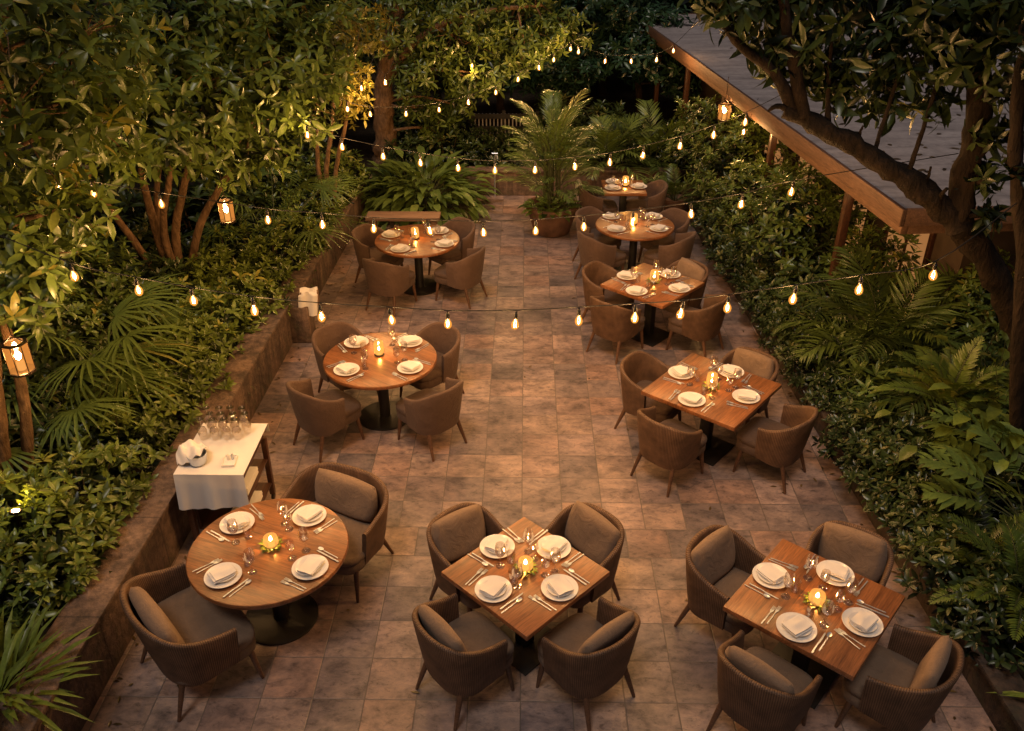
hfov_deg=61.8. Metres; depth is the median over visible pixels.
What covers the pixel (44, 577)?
glossy shrub
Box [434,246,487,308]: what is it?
tub chair
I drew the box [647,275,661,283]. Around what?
candle holder
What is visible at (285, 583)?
fork
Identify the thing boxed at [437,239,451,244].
napkin
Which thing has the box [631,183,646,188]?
dinner plate
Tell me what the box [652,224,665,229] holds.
napkin
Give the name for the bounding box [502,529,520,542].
fork
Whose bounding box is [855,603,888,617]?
knife
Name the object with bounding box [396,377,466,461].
tub chair
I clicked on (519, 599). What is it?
spoon
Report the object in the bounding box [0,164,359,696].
soil bed
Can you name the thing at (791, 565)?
fork
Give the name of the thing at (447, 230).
dinner plate
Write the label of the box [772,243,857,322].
leafy shrub
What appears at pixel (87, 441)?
glossy shrub
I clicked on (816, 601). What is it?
candle holder
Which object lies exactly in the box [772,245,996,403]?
cycad palm
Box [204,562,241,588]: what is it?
dinner plate
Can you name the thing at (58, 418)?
fan palm
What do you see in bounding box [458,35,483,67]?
string lights
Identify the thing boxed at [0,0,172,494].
tree
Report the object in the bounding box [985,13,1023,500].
leaning tree
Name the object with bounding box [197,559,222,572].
fork
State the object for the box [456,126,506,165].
leafy shrub
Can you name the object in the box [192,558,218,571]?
fork
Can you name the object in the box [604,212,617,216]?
napkin
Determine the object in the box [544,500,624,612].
wicker armchair
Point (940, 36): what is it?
leaning tree
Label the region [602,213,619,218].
dinner plate
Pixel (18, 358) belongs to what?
hanging lantern
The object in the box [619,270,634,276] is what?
napkin
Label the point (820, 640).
knife
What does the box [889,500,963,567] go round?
leafy shrub
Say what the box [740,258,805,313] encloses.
leafy shrub
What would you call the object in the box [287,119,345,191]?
leafy shrub
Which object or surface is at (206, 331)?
glossy shrub
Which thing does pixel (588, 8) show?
background tree
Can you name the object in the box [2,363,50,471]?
leafy shrub
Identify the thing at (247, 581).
spoon
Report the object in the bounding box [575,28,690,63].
string lights
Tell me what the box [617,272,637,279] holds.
dinner plate
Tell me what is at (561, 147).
areca palm
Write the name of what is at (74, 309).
tall shrub
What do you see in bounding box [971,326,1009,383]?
leafy shrub
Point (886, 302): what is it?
broad leaf shrub
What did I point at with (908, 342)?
cycad palm
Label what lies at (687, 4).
background tree
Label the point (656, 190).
tub chair
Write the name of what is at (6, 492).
glossy shrub
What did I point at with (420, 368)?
dinner plate
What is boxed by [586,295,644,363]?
wicker armchair
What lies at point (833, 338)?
broad leaf shrub
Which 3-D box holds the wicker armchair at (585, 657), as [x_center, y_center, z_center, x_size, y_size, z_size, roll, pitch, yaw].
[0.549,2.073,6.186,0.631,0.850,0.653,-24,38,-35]
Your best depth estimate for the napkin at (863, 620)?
5.95 m
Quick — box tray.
[221,455,237,466]
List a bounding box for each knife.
[211,530,230,541]
[223,579,247,597]
[285,501,303,517]
[317,550,338,561]
[471,552,494,566]
[500,593,522,609]
[529,530,547,544]
[563,569,586,584]
[749,583,777,598]
[806,557,818,573]
[811,633,824,652]
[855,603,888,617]
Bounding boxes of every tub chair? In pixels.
[285,378,364,462]
[311,321,377,394]
[351,223,403,282]
[362,258,416,316]
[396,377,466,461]
[400,322,464,396]
[428,217,475,274]
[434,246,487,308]
[572,206,621,260]
[574,230,626,278]
[578,182,617,212]
[626,180,667,212]
[638,208,689,261]
[644,231,696,268]
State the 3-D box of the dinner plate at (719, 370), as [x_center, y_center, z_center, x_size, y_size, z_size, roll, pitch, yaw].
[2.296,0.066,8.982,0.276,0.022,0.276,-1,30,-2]
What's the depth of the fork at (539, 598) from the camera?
6.17 m
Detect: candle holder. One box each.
[258,534,282,552]
[374,347,383,356]
[513,558,537,576]
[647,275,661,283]
[703,379,719,391]
[802,591,830,611]
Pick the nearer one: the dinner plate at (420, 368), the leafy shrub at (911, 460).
the leafy shrub at (911, 460)
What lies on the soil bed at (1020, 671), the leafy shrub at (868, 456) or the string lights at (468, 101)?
the leafy shrub at (868, 456)
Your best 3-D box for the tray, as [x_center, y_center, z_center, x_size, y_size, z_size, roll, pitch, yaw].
[-2.451,0.828,7.426,0.110,0.018,0.150,-2,30,-4]
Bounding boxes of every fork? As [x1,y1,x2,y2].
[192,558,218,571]
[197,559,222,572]
[281,580,303,590]
[284,577,305,588]
[313,518,334,531]
[315,521,336,533]
[465,568,482,584]
[469,569,487,585]
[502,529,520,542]
[528,595,550,610]
[533,595,555,609]
[561,552,580,565]
[565,554,583,567]
[761,606,775,623]
[766,606,781,623]
[768,559,795,570]
[770,558,797,568]
[834,629,859,649]
[838,628,865,646]
[854,581,867,596]
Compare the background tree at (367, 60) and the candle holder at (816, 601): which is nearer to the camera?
the candle holder at (816, 601)
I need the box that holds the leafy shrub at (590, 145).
[543,125,598,166]
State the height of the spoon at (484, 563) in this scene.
0.008 m
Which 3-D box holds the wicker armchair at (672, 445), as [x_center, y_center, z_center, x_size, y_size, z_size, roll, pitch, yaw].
[1.571,0.764,8.500,0.673,0.803,0.618,-25,38,-36]
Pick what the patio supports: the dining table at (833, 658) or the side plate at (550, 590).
the dining table at (833, 658)
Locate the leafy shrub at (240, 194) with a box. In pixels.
[182,161,278,240]
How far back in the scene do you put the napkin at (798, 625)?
5.90 m
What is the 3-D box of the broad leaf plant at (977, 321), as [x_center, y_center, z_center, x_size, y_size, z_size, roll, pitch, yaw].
[4.840,0.207,8.396,2.047,1.072,1.674,-16,34,-25]
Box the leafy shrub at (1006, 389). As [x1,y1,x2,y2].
[993,382,1008,430]
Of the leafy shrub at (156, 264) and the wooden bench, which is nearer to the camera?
the leafy shrub at (156, 264)
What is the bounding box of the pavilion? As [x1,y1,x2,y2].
[639,11,1023,340]
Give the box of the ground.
[0,0,848,190]
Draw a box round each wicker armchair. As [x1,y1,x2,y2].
[119,562,263,721]
[280,462,393,602]
[412,593,513,730]
[426,502,504,612]
[536,596,640,730]
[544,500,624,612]
[582,261,634,319]
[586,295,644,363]
[614,351,680,428]
[630,406,706,496]
[664,257,708,333]
[666,294,727,357]
[674,525,766,637]
[706,630,822,730]
[720,347,778,423]
[732,403,818,493]
[805,520,893,585]
[834,623,964,730]
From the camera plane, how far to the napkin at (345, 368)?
8.98 m
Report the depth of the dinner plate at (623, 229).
12.53 m
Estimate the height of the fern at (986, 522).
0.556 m
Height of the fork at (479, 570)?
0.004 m
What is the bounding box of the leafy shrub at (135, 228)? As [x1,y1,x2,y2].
[70,187,191,271]
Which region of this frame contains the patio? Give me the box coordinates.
[81,194,996,730]
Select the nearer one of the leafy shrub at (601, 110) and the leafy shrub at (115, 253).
the leafy shrub at (115, 253)
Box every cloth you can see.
[298,287,317,315]
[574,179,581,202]
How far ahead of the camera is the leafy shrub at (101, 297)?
9.52 m
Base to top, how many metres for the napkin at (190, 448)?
0.154 m
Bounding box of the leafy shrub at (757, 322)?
[751,291,800,337]
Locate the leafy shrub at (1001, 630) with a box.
[925,565,1023,672]
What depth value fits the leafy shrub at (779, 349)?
10.01 m
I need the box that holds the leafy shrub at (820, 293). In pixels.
[788,267,883,354]
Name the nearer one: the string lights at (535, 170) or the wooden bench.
the string lights at (535, 170)
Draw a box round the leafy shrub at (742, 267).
[727,247,792,286]
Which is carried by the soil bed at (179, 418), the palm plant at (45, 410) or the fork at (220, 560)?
the palm plant at (45, 410)
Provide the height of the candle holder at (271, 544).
0.100 m
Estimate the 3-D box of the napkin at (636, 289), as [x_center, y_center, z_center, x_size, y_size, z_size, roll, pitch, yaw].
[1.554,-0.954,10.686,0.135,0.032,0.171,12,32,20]
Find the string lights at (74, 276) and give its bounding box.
[0,202,1016,328]
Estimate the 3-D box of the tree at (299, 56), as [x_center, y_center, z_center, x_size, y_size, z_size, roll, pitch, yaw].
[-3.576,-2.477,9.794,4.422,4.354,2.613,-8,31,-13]
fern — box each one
[878,336,1008,440]
[912,483,1021,560]
[928,512,1023,640]
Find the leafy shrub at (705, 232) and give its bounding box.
[698,210,749,247]
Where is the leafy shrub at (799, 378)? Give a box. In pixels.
[778,338,848,395]
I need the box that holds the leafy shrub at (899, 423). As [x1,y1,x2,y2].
[850,405,927,478]
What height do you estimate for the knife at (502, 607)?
0.006 m
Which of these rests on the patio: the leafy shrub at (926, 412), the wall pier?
the wall pier
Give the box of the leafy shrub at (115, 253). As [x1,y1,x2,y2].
[45,221,156,325]
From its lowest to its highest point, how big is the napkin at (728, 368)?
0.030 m
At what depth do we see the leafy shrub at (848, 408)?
8.85 m
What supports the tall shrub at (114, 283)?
on the soil bed at (179, 418)
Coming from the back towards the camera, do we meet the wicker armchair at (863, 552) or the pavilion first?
the pavilion
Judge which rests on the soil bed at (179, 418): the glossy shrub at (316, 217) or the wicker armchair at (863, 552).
the glossy shrub at (316, 217)
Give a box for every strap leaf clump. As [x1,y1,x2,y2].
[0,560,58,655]
[0,594,103,730]
[986,647,1023,697]
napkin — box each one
[176,439,208,464]
[207,562,236,584]
[224,511,247,529]
[296,504,322,521]
[297,555,324,575]
[336,362,355,373]
[346,335,364,344]
[383,229,397,235]
[392,244,405,250]
[400,360,419,370]
[401,335,419,343]
[434,226,446,231]
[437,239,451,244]
[479,577,506,598]
[484,534,508,553]
[541,535,567,554]
[547,575,573,597]
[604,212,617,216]
[607,177,619,181]
[607,184,617,188]
[608,224,622,230]
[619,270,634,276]
[629,285,643,293]
[634,182,643,186]
[648,212,660,217]
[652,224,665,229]
[663,268,678,275]
[671,365,690,375]
[672,282,687,290]
[681,392,701,402]
[721,364,741,374]
[738,390,755,399]
[756,563,784,583]
[782,614,812,637]
[822,560,850,580]
[848,609,878,632]
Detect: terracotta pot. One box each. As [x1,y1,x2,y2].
[526,195,578,237]
[664,194,687,209]
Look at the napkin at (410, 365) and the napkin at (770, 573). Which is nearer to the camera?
the napkin at (770, 573)
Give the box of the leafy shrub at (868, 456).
[839,430,924,504]
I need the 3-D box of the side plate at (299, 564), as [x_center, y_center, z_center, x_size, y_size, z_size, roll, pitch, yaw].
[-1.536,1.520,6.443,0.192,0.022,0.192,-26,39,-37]
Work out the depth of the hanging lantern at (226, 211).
9.78 m
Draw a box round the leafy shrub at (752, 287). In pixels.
[738,273,785,315]
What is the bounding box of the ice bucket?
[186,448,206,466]
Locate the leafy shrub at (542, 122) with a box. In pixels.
[524,87,592,140]
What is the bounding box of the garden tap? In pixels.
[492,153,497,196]
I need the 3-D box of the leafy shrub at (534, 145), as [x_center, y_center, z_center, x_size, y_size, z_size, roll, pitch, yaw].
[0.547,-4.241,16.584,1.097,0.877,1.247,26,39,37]
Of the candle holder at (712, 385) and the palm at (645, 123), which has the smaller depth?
the candle holder at (712, 385)
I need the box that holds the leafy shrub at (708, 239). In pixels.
[700,218,751,259]
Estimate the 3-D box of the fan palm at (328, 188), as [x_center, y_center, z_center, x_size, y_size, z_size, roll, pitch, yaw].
[-3.538,-2.264,12.697,3.133,1.538,3.105,13,32,21]
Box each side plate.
[213,564,236,581]
[225,514,249,529]
[295,558,320,575]
[299,507,321,521]
[480,579,505,597]
[485,538,509,553]
[541,536,565,552]
[547,579,572,596]
[672,368,690,376]
[757,567,782,583]
[783,615,811,636]
[824,572,850,581]
[848,612,876,632]
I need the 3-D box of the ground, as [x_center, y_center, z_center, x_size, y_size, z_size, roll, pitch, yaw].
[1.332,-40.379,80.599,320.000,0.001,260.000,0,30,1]
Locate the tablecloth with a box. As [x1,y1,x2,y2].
[173,423,268,509]
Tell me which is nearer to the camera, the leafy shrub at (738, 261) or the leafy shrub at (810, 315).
the leafy shrub at (810, 315)
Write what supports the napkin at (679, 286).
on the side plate
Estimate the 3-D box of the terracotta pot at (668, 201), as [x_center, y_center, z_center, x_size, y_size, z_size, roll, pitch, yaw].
[2.865,-2.804,15.135,0.440,0.338,0.440,0,30,1]
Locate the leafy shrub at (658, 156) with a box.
[645,116,700,166]
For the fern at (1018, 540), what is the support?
on the soil bed at (1020, 671)
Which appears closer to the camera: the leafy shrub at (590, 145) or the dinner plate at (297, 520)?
the dinner plate at (297, 520)
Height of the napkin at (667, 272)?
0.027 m
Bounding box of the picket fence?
[468,110,538,135]
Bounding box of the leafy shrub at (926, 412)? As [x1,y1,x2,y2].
[898,398,1000,467]
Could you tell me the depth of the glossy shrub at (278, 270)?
11.28 m
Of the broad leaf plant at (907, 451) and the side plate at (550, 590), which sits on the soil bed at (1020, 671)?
the broad leaf plant at (907, 451)
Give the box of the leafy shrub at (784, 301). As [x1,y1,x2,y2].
[750,276,825,338]
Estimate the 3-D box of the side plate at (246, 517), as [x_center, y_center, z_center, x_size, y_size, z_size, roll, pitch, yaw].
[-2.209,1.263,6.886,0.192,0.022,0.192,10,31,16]
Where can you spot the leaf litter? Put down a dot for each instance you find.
(918, 133)
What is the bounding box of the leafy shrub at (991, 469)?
[922,434,1021,525]
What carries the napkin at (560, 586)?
on the side plate at (550, 590)
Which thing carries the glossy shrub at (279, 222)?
on the soil bed at (179, 418)
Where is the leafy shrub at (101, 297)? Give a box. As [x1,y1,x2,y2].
[36,265,165,381]
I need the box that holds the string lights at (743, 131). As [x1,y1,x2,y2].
[728,95,757,134]
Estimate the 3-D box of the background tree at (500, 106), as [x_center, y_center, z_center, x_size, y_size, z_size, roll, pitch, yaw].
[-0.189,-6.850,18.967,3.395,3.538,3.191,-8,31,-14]
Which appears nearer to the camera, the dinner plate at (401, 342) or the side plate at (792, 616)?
the side plate at (792, 616)
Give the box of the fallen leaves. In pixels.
[108,219,992,730]
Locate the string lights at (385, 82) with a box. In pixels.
[367,45,397,85]
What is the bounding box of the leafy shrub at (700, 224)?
[689,198,728,236]
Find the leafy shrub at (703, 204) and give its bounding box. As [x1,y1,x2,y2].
[694,190,727,225]
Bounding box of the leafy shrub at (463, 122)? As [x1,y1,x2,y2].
[415,99,481,148]
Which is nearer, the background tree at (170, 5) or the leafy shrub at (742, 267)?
the leafy shrub at (742, 267)
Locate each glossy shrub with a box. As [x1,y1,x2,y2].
[0,467,44,553]
[0,468,15,527]
[0,476,122,604]
[0,514,108,629]
[7,440,152,542]
[45,382,141,451]
[60,408,177,493]
[89,371,207,448]
[107,305,180,372]
[129,330,236,416]
[134,272,226,341]
[150,308,258,374]
[172,246,254,304]
[176,288,268,353]
[185,219,277,285]
[191,261,293,324]
[224,244,303,296]
[235,180,302,234]
[238,230,316,277]
[249,209,330,258]
[256,152,323,197]
[267,191,336,243]
[291,178,347,224]
[295,161,366,205]
[299,145,372,190]
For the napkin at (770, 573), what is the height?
0.030 m
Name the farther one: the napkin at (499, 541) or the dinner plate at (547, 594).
the napkin at (499, 541)
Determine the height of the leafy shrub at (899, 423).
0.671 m
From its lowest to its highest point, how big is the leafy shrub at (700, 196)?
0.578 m
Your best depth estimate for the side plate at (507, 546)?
6.62 m
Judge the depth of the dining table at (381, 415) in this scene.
9.29 m
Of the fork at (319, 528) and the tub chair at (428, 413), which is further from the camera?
the tub chair at (428, 413)
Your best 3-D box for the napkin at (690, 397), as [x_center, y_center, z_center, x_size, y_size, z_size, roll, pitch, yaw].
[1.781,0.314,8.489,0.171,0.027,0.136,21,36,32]
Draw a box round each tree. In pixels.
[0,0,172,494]
[0,16,156,224]
[0,162,53,362]
[1,0,112,99]
[3,0,378,279]
[143,3,309,120]
[155,0,187,11]
[244,0,377,119]
[270,0,399,209]
[307,0,404,124]
[348,0,597,163]
[365,0,446,86]
[384,2,506,102]
[429,0,566,120]
[504,13,608,121]
[507,0,654,108]
[576,0,672,95]
[583,0,701,117]
[642,0,683,70]
[669,0,760,12]
[676,0,1023,351]
[931,0,956,7]
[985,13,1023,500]
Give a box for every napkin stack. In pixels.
[231,491,262,510]
[244,466,257,494]
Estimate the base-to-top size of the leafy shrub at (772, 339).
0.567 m
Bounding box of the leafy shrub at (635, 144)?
[602,131,649,166]
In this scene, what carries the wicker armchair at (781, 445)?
on the patio
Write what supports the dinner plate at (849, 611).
on the dining table at (833, 658)
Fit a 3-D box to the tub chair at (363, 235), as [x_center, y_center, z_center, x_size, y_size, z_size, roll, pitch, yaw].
[-1.977,-1.621,12.631,0.683,0.803,0.616,14,33,22]
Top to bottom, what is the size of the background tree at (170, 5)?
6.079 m
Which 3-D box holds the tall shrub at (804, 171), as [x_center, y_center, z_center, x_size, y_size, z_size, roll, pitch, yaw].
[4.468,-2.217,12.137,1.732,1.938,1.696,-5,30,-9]
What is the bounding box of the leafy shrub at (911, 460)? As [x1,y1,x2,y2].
[858,432,987,520]
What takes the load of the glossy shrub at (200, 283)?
on the soil bed at (179, 418)
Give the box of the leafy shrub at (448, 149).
[413,122,476,167]
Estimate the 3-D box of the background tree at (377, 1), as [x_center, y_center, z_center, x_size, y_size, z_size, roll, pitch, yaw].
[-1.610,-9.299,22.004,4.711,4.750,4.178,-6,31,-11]
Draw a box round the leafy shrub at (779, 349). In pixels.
[770,318,834,370]
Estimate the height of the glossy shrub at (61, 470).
0.836 m
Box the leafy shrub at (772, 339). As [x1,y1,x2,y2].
[756,305,807,352]
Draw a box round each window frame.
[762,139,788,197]
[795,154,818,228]
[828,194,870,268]
[878,224,936,303]
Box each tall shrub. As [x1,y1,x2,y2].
[0,279,119,384]
[13,213,162,343]
[659,90,754,192]
[683,107,796,211]
[700,152,800,244]
[720,165,844,284]
[772,152,871,270]
[808,210,924,327]
[914,246,1014,363]
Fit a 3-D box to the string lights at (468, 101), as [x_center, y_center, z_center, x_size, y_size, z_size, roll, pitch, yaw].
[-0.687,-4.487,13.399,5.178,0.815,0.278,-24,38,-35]
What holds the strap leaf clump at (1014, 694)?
on the soil bed at (1020, 671)
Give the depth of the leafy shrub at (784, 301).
10.63 m
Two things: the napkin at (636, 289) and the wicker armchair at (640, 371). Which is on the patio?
the wicker armchair at (640, 371)
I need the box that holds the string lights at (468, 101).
[339,33,583,116]
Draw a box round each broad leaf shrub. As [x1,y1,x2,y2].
[804,314,901,389]
[818,348,927,430]
[841,290,950,368]
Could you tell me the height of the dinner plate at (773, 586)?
0.022 m
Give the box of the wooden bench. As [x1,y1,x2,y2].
[365,211,440,226]
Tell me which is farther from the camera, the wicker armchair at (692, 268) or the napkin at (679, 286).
the wicker armchair at (692, 268)
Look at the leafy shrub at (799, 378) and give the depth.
9.58 m
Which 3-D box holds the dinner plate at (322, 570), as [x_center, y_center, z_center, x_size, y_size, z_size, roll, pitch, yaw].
[-1.522,1.525,6.454,0.276,0.022,0.276,-22,37,-33]
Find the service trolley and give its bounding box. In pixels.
[187,435,275,540]
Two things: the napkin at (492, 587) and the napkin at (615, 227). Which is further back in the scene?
the napkin at (615, 227)
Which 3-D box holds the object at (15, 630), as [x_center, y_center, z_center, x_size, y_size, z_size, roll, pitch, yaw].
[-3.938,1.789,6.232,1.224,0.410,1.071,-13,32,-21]
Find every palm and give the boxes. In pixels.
[0,272,254,468]
[1,326,181,506]
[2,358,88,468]
[183,164,384,286]
[494,89,605,208]
[552,112,667,184]
[576,99,703,178]
[645,163,701,207]
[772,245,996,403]
[839,323,1009,447]
[854,258,1000,400]
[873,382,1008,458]
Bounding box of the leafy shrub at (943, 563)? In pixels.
[892,514,1021,630]
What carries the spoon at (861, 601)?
on the dining table at (833, 658)
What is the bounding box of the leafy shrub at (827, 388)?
[799,363,860,413]
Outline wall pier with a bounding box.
[269,298,315,342]
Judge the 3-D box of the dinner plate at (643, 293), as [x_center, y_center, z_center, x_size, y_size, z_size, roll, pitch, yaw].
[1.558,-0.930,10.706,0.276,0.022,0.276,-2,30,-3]
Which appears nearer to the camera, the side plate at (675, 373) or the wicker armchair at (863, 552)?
the wicker armchair at (863, 552)
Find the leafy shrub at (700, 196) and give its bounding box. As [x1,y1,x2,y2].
[688,185,720,217]
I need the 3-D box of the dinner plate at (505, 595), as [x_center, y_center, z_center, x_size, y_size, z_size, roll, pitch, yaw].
[-0.136,1.639,6.257,0.276,0.022,0.276,-16,34,-25]
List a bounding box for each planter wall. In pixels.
[0,305,292,730]
[272,174,369,297]
[375,166,679,195]
[680,184,1023,730]
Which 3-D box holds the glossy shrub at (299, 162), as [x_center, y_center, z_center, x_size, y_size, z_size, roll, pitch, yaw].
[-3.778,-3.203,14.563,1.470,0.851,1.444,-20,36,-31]
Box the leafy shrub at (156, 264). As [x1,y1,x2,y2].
[124,252,203,324]
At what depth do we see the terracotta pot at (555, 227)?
14.17 m
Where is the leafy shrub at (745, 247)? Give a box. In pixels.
[716,225,774,270]
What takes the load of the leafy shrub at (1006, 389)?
on the soil bed at (1020, 671)
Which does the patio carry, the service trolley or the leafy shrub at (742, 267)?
the service trolley
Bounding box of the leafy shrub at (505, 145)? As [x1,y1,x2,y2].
[487,131,530,166]
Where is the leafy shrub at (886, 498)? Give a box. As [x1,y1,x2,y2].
[863,459,940,532]
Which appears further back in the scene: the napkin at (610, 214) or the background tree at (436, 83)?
the background tree at (436, 83)
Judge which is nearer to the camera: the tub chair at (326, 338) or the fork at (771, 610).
the fork at (771, 610)
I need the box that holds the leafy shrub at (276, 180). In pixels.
[204,136,301,207]
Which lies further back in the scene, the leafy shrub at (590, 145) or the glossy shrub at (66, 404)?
the leafy shrub at (590, 145)
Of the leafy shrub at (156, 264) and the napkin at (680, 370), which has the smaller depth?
the napkin at (680, 370)
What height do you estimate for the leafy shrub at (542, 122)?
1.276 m
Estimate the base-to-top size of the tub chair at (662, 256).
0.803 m
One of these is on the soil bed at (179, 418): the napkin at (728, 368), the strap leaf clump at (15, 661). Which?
the strap leaf clump at (15, 661)
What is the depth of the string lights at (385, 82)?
12.48 m
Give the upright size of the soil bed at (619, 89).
0.355 m
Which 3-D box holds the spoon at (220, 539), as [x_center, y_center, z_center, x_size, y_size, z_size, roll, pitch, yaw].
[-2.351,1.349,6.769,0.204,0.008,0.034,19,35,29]
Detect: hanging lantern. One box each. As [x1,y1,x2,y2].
[0,314,36,377]
[213,138,235,224]
[717,77,731,121]
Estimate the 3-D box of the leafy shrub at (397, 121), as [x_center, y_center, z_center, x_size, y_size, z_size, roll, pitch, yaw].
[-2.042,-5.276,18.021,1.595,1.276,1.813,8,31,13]
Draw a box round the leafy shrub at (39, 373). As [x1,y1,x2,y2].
[0,314,132,418]
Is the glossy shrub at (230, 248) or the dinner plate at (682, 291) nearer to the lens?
the dinner plate at (682, 291)
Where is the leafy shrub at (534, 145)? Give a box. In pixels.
[511,127,554,166]
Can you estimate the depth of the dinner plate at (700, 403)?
8.47 m
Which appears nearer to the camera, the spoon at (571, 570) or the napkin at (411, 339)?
the spoon at (571, 570)
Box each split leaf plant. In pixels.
[917,386,1023,479]
[917,410,1023,549]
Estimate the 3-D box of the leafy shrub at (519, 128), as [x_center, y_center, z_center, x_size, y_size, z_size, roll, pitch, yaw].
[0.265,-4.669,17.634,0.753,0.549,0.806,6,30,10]
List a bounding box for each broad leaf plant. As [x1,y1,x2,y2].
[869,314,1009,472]
[870,335,1023,480]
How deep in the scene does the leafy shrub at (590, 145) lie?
16.30 m
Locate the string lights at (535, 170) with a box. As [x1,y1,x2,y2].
[248,88,777,173]
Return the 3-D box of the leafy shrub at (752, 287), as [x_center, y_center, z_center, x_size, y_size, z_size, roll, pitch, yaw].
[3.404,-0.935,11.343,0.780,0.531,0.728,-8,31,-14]
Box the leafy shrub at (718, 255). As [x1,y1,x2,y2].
[703,231,756,272]
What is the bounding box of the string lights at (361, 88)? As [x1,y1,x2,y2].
[349,54,374,90]
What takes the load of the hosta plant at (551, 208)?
in the terracotta pot at (555, 227)
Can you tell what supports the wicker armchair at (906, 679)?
on the patio
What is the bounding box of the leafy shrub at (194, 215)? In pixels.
[132,173,254,261]
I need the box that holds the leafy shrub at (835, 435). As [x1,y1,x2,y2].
[811,401,901,469]
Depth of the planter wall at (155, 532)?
6.91 m
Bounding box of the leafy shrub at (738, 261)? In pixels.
[718,248,761,286]
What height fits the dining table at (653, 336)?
0.749 m
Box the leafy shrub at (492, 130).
[480,126,511,152]
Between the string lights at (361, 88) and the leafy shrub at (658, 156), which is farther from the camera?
the leafy shrub at (658, 156)
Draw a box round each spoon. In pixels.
[206,531,223,540]
[229,580,251,596]
[318,547,337,557]
[467,554,487,565]
[501,597,521,612]
[568,568,589,582]
[744,584,769,597]
[804,554,815,568]
[818,632,831,650]
[857,600,885,612]
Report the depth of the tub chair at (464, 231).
12.69 m
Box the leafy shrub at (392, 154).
[381,134,428,180]
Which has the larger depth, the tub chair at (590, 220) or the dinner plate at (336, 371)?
the tub chair at (590, 220)
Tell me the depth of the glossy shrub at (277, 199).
13.46 m
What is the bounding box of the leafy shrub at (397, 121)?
[393,86,446,148]
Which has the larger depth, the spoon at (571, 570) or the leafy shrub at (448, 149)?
the leafy shrub at (448, 149)
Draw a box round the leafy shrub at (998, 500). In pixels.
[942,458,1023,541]
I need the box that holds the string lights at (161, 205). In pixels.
[23,153,958,236]
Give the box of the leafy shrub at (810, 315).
[773,306,841,348]
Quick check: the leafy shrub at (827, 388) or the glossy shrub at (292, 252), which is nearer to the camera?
the leafy shrub at (827, 388)
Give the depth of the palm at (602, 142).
16.04 m
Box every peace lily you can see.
[354,160,442,225]
[358,145,503,229]
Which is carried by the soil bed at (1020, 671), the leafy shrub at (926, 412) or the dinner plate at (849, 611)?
the leafy shrub at (926, 412)
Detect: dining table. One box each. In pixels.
[186,498,348,645]
[323,332,436,430]
[375,224,459,295]
[441,517,609,675]
[596,211,674,271]
[600,263,703,346]
[601,180,646,211]
[641,353,781,465]
[723,539,904,708]
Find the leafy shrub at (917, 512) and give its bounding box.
[882,478,994,578]
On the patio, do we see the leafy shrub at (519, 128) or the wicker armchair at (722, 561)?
the wicker armchair at (722, 561)
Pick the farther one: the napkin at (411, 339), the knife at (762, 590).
the napkin at (411, 339)
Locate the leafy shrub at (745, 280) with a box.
[733,260,774,298]
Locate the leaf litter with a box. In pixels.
[722,30,1006,192]
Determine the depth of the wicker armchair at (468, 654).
6.00 m
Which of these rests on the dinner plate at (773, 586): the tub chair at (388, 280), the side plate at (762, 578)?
the side plate at (762, 578)
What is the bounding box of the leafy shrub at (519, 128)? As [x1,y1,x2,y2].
[511,126,537,147]
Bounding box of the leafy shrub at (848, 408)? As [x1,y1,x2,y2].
[821,391,888,437]
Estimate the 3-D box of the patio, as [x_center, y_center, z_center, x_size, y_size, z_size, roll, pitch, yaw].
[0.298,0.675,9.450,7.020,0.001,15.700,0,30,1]
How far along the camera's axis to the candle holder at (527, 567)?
6.43 m
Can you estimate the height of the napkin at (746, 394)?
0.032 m
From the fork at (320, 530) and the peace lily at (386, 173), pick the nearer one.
the fork at (320, 530)
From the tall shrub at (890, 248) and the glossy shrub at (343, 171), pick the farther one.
the glossy shrub at (343, 171)
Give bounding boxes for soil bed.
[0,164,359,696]
[125,45,739,182]
[686,179,1023,679]
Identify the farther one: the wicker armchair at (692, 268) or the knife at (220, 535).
the wicker armchair at (692, 268)
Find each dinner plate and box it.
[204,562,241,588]
[219,511,254,533]
[291,554,328,579]
[292,504,326,526]
[333,363,359,375]
[344,336,368,347]
[381,231,400,237]
[390,245,409,251]
[397,361,422,373]
[398,335,421,346]
[432,227,448,233]
[435,240,453,246]
[475,575,511,602]
[479,534,514,558]
[536,535,570,559]
[541,574,578,600]
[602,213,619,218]
[605,185,620,189]
[607,225,625,231]
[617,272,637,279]
[626,286,647,294]
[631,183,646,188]
[645,213,662,218]
[649,225,667,231]
[660,270,680,277]
[668,283,689,292]
[668,366,694,378]
[678,392,705,406]
[717,364,743,377]
[732,389,759,403]
[752,562,789,588]
[776,612,816,642]
[816,560,854,585]
[842,607,883,636]
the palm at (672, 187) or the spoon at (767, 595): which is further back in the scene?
the palm at (672, 187)
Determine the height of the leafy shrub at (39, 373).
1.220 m
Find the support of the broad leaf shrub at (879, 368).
on the soil bed at (1020, 671)
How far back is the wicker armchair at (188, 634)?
6.18 m
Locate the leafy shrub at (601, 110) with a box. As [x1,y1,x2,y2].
[575,99,631,153]
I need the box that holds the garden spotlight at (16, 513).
[9,508,24,538]
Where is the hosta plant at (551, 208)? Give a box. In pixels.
[517,190,581,221]
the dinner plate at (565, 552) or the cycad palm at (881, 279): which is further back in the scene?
the cycad palm at (881, 279)
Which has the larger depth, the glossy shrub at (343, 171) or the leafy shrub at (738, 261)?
the glossy shrub at (343, 171)

